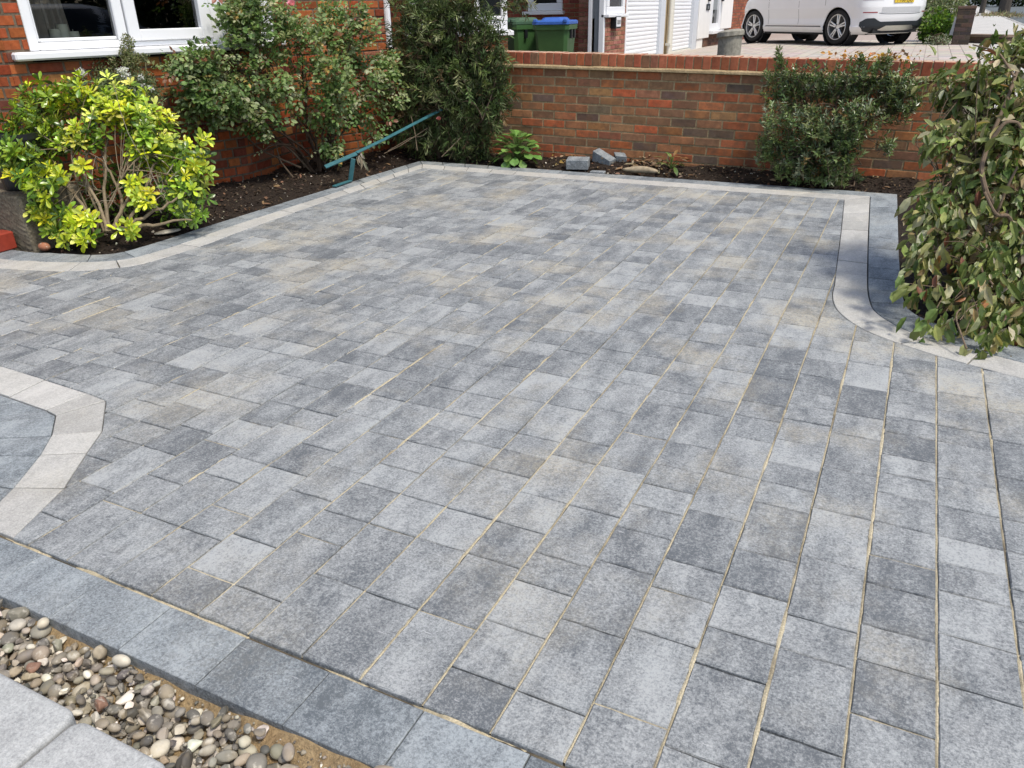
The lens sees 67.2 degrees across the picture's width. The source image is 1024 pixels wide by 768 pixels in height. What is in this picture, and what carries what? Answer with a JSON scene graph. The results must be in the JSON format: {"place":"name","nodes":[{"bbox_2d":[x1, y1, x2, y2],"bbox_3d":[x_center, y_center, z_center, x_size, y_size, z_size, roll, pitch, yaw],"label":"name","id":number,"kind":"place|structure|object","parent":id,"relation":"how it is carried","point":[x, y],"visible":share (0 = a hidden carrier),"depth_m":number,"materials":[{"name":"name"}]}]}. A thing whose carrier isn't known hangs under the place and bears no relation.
{"place":"outdoors","nodes":[
{"label":"outdoors","id":0,"kind":"place"},
{"bbox_2d":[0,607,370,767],"bbox_3d":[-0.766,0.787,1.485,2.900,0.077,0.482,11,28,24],"label":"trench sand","id":1,"kind":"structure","parent":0,"point":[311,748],"depth_m":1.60,"materials":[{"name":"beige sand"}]},
{"bbox_2d":[0,673,76,767],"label":"slab","id":2,"kind":"structure","parent":1,"relation":"on","point":[33,723],"depth_m":1.53,"materials":[{"name":"stone"}]},
{"bbox_2d":[21,723,164,767],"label":"step block","id":3,"kind":"structure","parent":1,"relation":"on","point":[81,745],"depth_m":1.46,"materials":[{"name":"stone"}]},
{"bbox_2d":[0,599,393,767],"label":"gravel","id":4,"kind":"structure","parent":0,"point":[56,670],"depth_m":1.67,"materials":[{"name":"grey gravel"}]},
{"bbox_2d":[26,662,41,672],"bbox_3d":[-1.089,0.644,1.754,0.034,0.018,0.033,11,28,24],"label":"brick chip","id":5,"kind":"object","parent":4,"relation":"on","point":[32,667],"visible":1,"depth_m":1.75,"materials":[{"name":"orange brick"}]},
{"bbox_2d":[94,696,107,711],"bbox_3d":[-0.881,0.682,1.650,0.024,0.022,0.032,-20,32,-34],"label":"brick chip","id":6,"kind":"object","parent":4,"relation":"on","point":[100,703],"visible":1,"depth_m":1.64,"materials":[{"name":"brick"}]},
{"bbox_2d":[0,171,1020,767],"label":"bedding sand","id":7,"kind":"structure","parent":0,"point":[550,635],"depth_m":1.74,"materials":[{"name":"beige sand"}]},
{"bbox_2d":[0,168,1023,767],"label":"driveway paving","id":8,"kind":"structure","parent":0,"point":[276,388],"depth_m":2.42,"materials":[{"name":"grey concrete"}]},
{"bbox_2d":[42,146,1023,347],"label":"soil","id":9,"kind":"structure","parent":0,"point":[233,213],"depth_m":6.29,"materials":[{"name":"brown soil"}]},
{"bbox_2d":[0,180,86,252],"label":"tree stump","id":10,"kind":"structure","parent":9,"relation":"on","point":[27,237],"depth_m":4.89,"materials":[{"name":"bark"},{"name":"wood"}]},
{"bbox_2d":[0,129,41,190],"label":"flower pot","id":11,"kind":"object","parent":10,"relation":"on","point":[6,182],"visible":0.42,"depth_m":4.86,"materials":[{"name":"black plastic"}]},
{"bbox_2d":[38,242,50,250],"bbox_3d":[-2.969,-0.871,4.892,0.090,0.056,0.060,11,28,24],"label":"brick fragment","id":12,"kind":"object","parent":9,"relation":"on","point":[43,246],"visible":1,"depth_m":4.87,"materials":[{"name":"orange brick"}]},
{"bbox_2d":[0,68,218,252],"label":"golden shrub","id":13,"kind":"object","parent":9,"relation":"on","point":[138,122],"visible":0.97,"depth_m":4.95,"materials":[{"name":"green plant"}]},
{"bbox_2d":[71,33,173,210],"bbox_3d":[-2.981,-1.939,5.732,1.026,1.220,0.488,5,26,12],"label":"white flowering plant","id":14,"kind":"object","parent":9,"relation":"on","point":[127,56],"visible":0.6,"depth_m":5.58,"materials":[{"name":"green plant"}]},
{"bbox_2d":[154,229,180,234],"bbox_3d":[-2.331,-1.031,5.217,0.180,0.024,0.080,-23,33,-37],"label":"flat stone","id":15,"kind":"object","parent":9,"relation":"on","point":[167,231],"visible":1,"depth_m":5.19,"materials":[{"name":"grey stone"}]},
{"bbox_2d":[147,0,409,176],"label":"rose bush","id":16,"kind":"object","parent":9,"relation":"on","point":[205,95],"visible":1,"depth_m":6.30,"materials":[{"name":"green plant"}]},
{"bbox_2d":[71,155,752,252],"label":"stones","id":17,"kind":"object","parent":9,"relation":"on","point":[116,243],"visible":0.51,"depth_m":6.61,"materials":[{"name":"grey stone"}]},
{"bbox_2d":[370,0,538,164],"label":"bottlebrush shrub","id":18,"kind":"object","parent":9,"relation":"on","point":[432,27],"visible":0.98,"depth_m":7.13,"materials":[{"name":"green plant"}]},
{"bbox_2d":[0,164,1023,540],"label":"pale edging","id":19,"kind":"object","parent":9,"relation":"on","point":[44,480],"visible":0.71,"depth_m":3.27,"materials":[{"name":"beige concrete"}]},
{"bbox_2d":[491,129,541,167],"bbox_3d":[0.052,-2.201,7.210,0.514,0.336,0.486,11,28,24],"label":"broad leaf plant","id":20,"kind":"object","parent":9,"relation":"on","point":[516,156],"visible":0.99,"depth_m":7.14,"materials":[{"name":"green plant"}]},
{"bbox_2d":[566,156,589,169],"bbox_3d":[0.600,-2.010,7.011,0.200,0.085,0.150,4,30,11],"label":"loose block","id":21,"kind":"object","parent":9,"relation":"on","point":[576,163],"depth_m":6.95,"materials":[{"name":"grey concrete"}]},
{"bbox_2d":[590,170,605,173],"bbox_3d":[0.765,-1.888,6.880,0.130,0.025,0.070,8,27,19],"label":"loose block","id":22,"kind":"object","parent":9,"relation":"on","point":[598,171],"depth_m":6.86,"materials":[{"name":"grey concrete"}]},
{"bbox_2d":[592,148,615,164],"bbox_3d":[0.847,-2.087,7.081,0.190,0.099,0.110,25,41,28],"label":"loose block","id":23,"kind":"object","parent":9,"relation":"on","point":[600,156],"depth_m":7.06,"materials":[{"name":"grey concrete"}]},
{"bbox_2d":[614,152,626,161],"bbox_3d":[1.003,-2.100,7.122,0.100,0.084,0.080,-12,43,3],"label":"loose block","id":24,"kind":"object","parent":9,"relation":"on","point":[620,156],"depth_m":7.10,"materials":[{"name":"grey concrete"}]},
{"bbox_2d":[622,166,657,173],"bbox_3d":[1.112,-1.861,6.690,0.323,0.062,0.072,10,28,21],"label":"stone","id":25,"kind":"object","parent":9,"relation":"on","point":[642,169],"visible":1,"depth_m":6.66,"materials":[{"name":"beige stone"}]},
{"bbox_2d":[611,155,689,175],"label":"dry leaves","id":26,"kind":"object","parent":9,"relation":"on","point":[653,163],"visible":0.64,"depth_m":6.91,"materials":[{"name":"brown plant"}]},
{"bbox_2d":[654,150,685,174],"bbox_3d":[1.374,-1.943,6.747,0.300,0.177,0.359,0,26,2],"label":"straggly plant","id":27,"kind":"object","parent":9,"relation":"on","point":[671,166],"visible":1,"depth_m":6.75,"materials":[{"name":"green plant"}]},
{"bbox_2d":[754,45,924,189],"bbox_3d":[2.462,-2.030,5.939,1.246,1.076,0.685,11,28,24],"label":"evergreen shrub","id":28,"kind":"object","parent":9,"relation":"on","point":[843,140],"visible":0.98,"depth_m":5.89,"materials":[{"name":"green plant"}]},
{"bbox_2d":[890,23,1023,359],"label":"wilting shrub","id":29,"kind":"object","parent":9,"relation":"on","point":[983,171],"visible":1,"depth_m":3.43,"materials":[{"name":"green plant"}]},
{"bbox_2d":[627,7,940,52],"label":"ground","id":30,"kind":"structure","parent":0,"point":[726,28],"depth_m":64.12,"materials":[{"name":"grey"}]},
{"bbox_2d":[0,0,394,204],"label":"brick house","id":31,"kind":"structure","parent":30,"relation":"on","point":[155,29],"depth_m":6.15,"materials":[{"name":"red brick"}]},
{"bbox_2d":[29,0,69,42],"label":"curtain","id":32,"kind":"object","parent":31,"relation":"hanging from","point":[48,15],"depth_m":5.42,"materials":[{"name":"grey fabric"}]},
{"bbox_2d":[49,29,61,37],"bbox_3d":[-3.241,-2.466,5.481,0.075,0.137,0.075,11,28,24],"label":"candle","id":33,"kind":"object","parent":31,"relation":"on","point":[54,33],"visible":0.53,"depth_m":5.45,"materials":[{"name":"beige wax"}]},
{"bbox_2d":[56,24,69,41],"bbox_3d":[-3.213,-2.504,5.524,0.075,0.167,0.075,11,28,24],"label":"candle","id":34,"kind":"object","parent":31,"relation":"on","point":[63,28],"visible":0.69,"depth_m":5.49,"materials":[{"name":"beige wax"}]},
{"bbox_2d":[68,29,79,37],"bbox_3d":[-3.157,-2.496,5.562,0.075,0.117,0.075,11,28,24],"label":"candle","id":35,"kind":"object","parent":31,"relation":"on","point":[74,34],"visible":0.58,"depth_m":5.53,"materials":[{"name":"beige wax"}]},
{"bbox_2d":[11,0,285,60],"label":"window frame","id":36,"kind":"structure","parent":31,"relation":"in","point":[123,17],"depth_m":5.65,"materials":[{"name":"white plastic"}]},
{"bbox_2d":[383,0,392,47],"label":"drainpipe","id":37,"kind":"object","parent":31,"relation":"attached to","point":[387,13],"depth_m":8.36,"materials":[{"name":"white plastic"}]},
{"bbox_2d":[0,161,1023,767],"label":"charcoal edging","id":38,"kind":"object","parent":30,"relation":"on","point":[266,685],"visible":0.73,"depth_m":1.80,"materials":[{"name":"grey concrete"}]},
{"bbox_2d":[0,230,16,252],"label":"red brick","id":39,"kind":"object","parent":38,"relation":"on","point":[7,241],"visible":1,"depth_m":4.85,"materials":[{"name":"red brick"}]},
{"bbox_2d":[324,109,442,186],"bbox_3d":[-1.117,-2.136,6.883,0.162,0.471,1.472,16,31,32],"label":"bent metal frame","id":40,"kind":"object","parent":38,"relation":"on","point":[345,158],"visible":0.98,"depth_m":6.59,"materials":[{"name":"teal paint"}]},
{"bbox_2d":[356,153,368,170],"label":"withered leaves","id":41,"kind":"object","parent":40,"relation":"hanging from","point":[360,160],"visible":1,"depth_m":6.52,"materials":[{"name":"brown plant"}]},
{"bbox_2d":[507,0,668,53],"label":"garage house","id":42,"kind":"structure","parent":30,"relation":"on","point":[594,32],"depth_m":14.78,"materials":[{"name":"brick"}]},
{"bbox_2d":[522,0,564,14],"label":"window","id":43,"kind":"structure","parent":42,"relation":"in","point":[546,7],"depth_m":14.90,"materials":[{"name":"white plastic"}]},
{"bbox_2d":[601,0,628,17],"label":"window","id":44,"kind":"structure","parent":42,"relation":"in","point":[613,8],"depth_m":13.75,"materials":[{"name":"white plastic"}]},
{"bbox_2d":[611,16,620,28],"bbox_3d":[1.868,-6.490,13.829,0.102,0.200,0.280,11,28,24],"label":"post box","id":45,"kind":"object","parent":42,"relation":"attached to","point":[616,22],"visible":0.95,"depth_m":13.74,"materials":[{"name":"black plastic"}]},
{"bbox_2d":[626,0,658,53],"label":"roller door","id":46,"kind":"structure","parent":42,"relation":"in","point":[650,8],"depth_m":15.44,"materials":[{"name":"white plastic"}]},
{"bbox_2d":[665,0,673,53],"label":"drainpipe","id":47,"kind":"object","parent":42,"relation":"attached to","point":[668,44],"visible":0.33,"depth_m":16.66,"materials":[{"name":"beige paint"}]},
{"bbox_2d":[387,50,976,181],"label":"garden wall","id":48,"kind":"structure","parent":30,"relation":"on","point":[697,110],"depth_m":6.80,"materials":[{"name":"brick"}]},
{"bbox_2d":[820,49,890,58],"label":"fallen leaves","id":49,"kind":"object","parent":48,"relation":"on","point":[844,55],"visible":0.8,"depth_m":6.13,"materials":[{"name":"brown plant"}]},
{"bbox_2d":[857,49,930,61],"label":"fallen leaves","id":50,"kind":"object","parent":48,"relation":"on","point":[894,56],"visible":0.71,"depth_m":5.99,"materials":[{"name":"brown plant"}]},
{"bbox_2d":[933,0,1023,7],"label":"hedge","id":51,"kind":"object","parent":30,"relation":"on","point":[992,2],"visible":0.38,"depth_m":54.69,"materials":[{"name":"green plant"}]},
{"bbox_2d":[671,40,983,63],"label":"forecourt paving","id":52,"kind":"structure","parent":0,"point":[955,50],"depth_m":14.94,"materials":[{"name":"grey concrete"}]},
{"bbox_2d":[716,29,744,55],"bbox_3d":[3.138,-4.639,11.210,0.383,0.965,0.379,11,28,24],"label":"planter","id":53,"kind":"object","parent":52,"relation":"on","point":[729,42],"visible":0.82,"depth_m":10.96,"materials":[{"name":"grey stone"}]},
{"bbox_2d":[741,0,926,45],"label":"parked car","id":54,"kind":"object","parent":52,"relation":"on","point":[842,22],"visible":1,"depth_m":16.32,"materials":[{"name":"white paint"}]},
{"bbox_2d":[915,5,954,42],"bbox_3d":[8.931,-7.499,16.126,0.960,0.774,0.963,11,28,24],"label":"leafy shrub","id":55,"kind":"object","parent":52,"relation":"on","point":[938,23],"visible":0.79,"depth_m":16.01,"materials":[{"name":"green plant"}]},
{"bbox_2d":[923,33,951,44],"bbox_3d":[8.690,-7.004,15.722,0.535,0.308,0.394,22,34,39],"label":"silver plant","id":56,"kind":"object","parent":52,"relation":"on","point":[936,41],"visible":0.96,"depth_m":15.66,"materials":[{"name":"green plant"}]},
{"bbox_2d":[916,0,967,40],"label":"variegated shrub","id":57,"kind":"object","parent":52,"relation":"on","point":[942,3],"visible":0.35,"depth_m":16.85,"materials":[{"name":"green plant"}]},
{"bbox_2d":[951,6,976,44],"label":"brick pillar","id":58,"kind":"structure","parent":52,"relation":"on","point":[963,24],"depth_m":15.51,"materials":[{"name":"brown brick"}]},
{"bbox_2d":[949,17,955,34],"bbox_3d":[9.059,-7.325,15.775,0.090,0.340,0.020,18,31,20],"label":"marker board","id":59,"kind":"object","parent":58,"relation":"attached to","point":[952,29],"visible":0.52,"depth_m":15.79,"materials":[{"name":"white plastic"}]},
{"bbox_2d":[673,28,982,89],"bbox_3d":[8.273,-8.855,20.441,6.350,0.596,20.773,11,28,24],"label":"forecourt base","id":60,"kind":"object","parent":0,"point":[784,37],"visible":0.02,"depth_m":18.43,"materials":[{"name":"grey concrete"}]},
{"bbox_2d":[670,0,747,53],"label":"porch house","id":61,"kind":"structure","parent":60,"relation":"on","point":[699,25],"depth_m":19.03,"materials":[{"name":"white plastic"}]},
{"bbox_2d":[672,0,691,50],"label":"roller door","id":62,"kind":"structure","parent":61,"relation":"in","point":[678,41],"depth_m":17.86,"materials":[{"name":"white plastic"}]},
{"bbox_2d":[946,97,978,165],"bbox_3d":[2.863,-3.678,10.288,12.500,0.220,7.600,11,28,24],"label":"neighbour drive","id":63,"kind":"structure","parent":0,"point":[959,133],"depth_m":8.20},
{"bbox_2d":[390,0,513,49],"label":"bay house","id":64,"kind":"structure","parent":63,"relation":"on","point":[496,10],"depth_m":11.14,"materials":[{"name":"brick"}]},
{"bbox_2d":[407,0,513,36],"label":"window frame","id":65,"kind":"structure","parent":64,"relation":"in","point":[496,11],"depth_m":11.08,"materials":[{"name":"white plastic"}]},
{"bbox_2d":[507,17,538,50],"bbox_3d":[0.179,-5.555,12.960,0.806,1.105,0.598,-18,30,-31],"label":"wheelie bin","id":66,"kind":"object","parent":63,"relation":"on","point":[524,39],"visible":0.23,"depth_m":12.57,"materials":[{"name":"green plastic"}]},
{"bbox_2d":[532,17,577,51],"bbox_3d":[0.708,-5.346,12.515,0.598,1.105,0.806,6,27,15],"label":"wheelie bin","id":67,"kind":"object","parent":63,"relation":"on","point":[553,34],"visible":0.39,"depth_m":12.11,"materials":[{"name":"green plastic"}]},
{"bbox_2d":[951,3,1023,113],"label":"pavement","id":68,"kind":"structure","parent":0,"point":[982,25],"depth_m":23.18,"materials":[{"name":"concrete"}]},
{"bbox_2d":[924,0,973,15],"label":"hedge","id":69,"kind":"object","parent":68,"relation":"on","point":[969,3],"visible":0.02,"depth_m":49.20,"materials":[{"name":"green plant"}]},
{"bbox_2d":[979,0,986,12],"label":"street tree","id":70,"kind":"object","parent":68,"relation":"on","point":[982,6],"depth_m":36.18,"materials":[{"name":"grey plant"}]},
{"bbox_2d":[969,34,1014,43],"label":"wall","id":71,"kind":"structure","parent":68,"relation":"on","point":[977,38],"depth_m":15.92,"materials":[{"name":"brick"}]},
{"bbox_2d":[975,10,1023,17],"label":"dry grass","id":72,"kind":"structure","parent":68,"relation":"on","point":[1000,13],"depth_m":32.24,"materials":[{"name":"beige plant"}]},
{"bbox_2d":[997,0,1011,17],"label":"street tree","id":73,"kind":"object","parent":68,"relation":"on","point":[1004,5],"visible":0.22,"depth_m":32.83,"materials":[{"name":"brown plant"}]},
{"bbox_2d":[970,0,1023,23],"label":"road","id":74,"kind":"structure","parent":0,"point":[1016,8],"depth_m":46.66,"materials":[{"name":"grey asphalt"}]},
{"bbox_2d":[974,5,1023,25],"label":"kerb","id":75,"kind":"structure","parent":74,"relation":"on","point":[1004,16],"depth_m":29.04,"materials":[{"name":"concrete"}]}
]}

